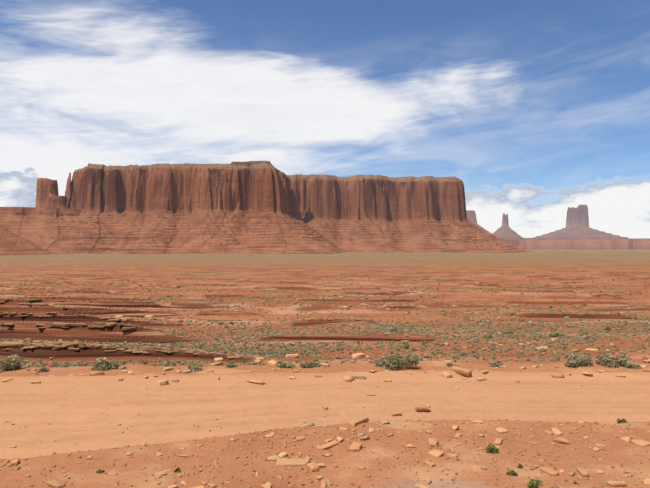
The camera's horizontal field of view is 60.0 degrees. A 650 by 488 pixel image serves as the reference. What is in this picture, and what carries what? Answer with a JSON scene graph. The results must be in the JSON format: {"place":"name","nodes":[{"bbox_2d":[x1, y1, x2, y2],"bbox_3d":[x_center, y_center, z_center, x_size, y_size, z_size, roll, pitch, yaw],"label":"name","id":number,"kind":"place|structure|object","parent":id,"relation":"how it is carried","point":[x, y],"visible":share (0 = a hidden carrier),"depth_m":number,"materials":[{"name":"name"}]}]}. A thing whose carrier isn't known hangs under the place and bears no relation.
{"place":"outdoors","nodes":[
{"label":"outdoors","id":0,"kind":"place"},
{"bbox_2d":[0,249,649,487],"bbox_3d":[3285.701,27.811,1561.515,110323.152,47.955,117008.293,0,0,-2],"label":"ground","id":1,"kind":"structure","parent":0,"point":[70,409],"depth_m":15.53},
{"bbox_2d":[0,161,532,255],"bbox_3d":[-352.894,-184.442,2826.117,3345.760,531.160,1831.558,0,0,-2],"label":"mesa","id":2,"kind":"structure","parent":1,"relation":"on","point":[260,207],"depth_m":2972.32,"materials":[{"name":"brown stone"}]},
{"bbox_2d":[0,264,649,487],"bbox_3d":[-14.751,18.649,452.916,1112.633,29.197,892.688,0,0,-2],"label":"desert shrubs","id":3,"kind":"object","parent":1,"relation":"on","point":[391,361],"visible":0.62,"depth_m":114.53,"materials":[{"name":"green plant"}]},
{"bbox_2d":[0,273,649,487],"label":"rocks","id":4,"kind":"object","parent":1,"relation":"on","point":[330,442],"visible":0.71,"depth_m":10.33,"materials":[{"name":"stone"}]},
{"bbox_2d":[466,205,649,249],"bbox_3d":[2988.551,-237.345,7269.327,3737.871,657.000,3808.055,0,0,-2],"label":"distant buttes","id":5,"kind":"object","parent":1,"relation":"on","point":[577,233],"visible":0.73,"depth_m":7164.58,"materials":[{"name":"brown stone"}]},
{"bbox_2d":[0,0,649,237],"label":"sky","id":6,"kind":"structure","parent":0,"point":[540,109],"materials":[{"name":"blue"}]}
]}

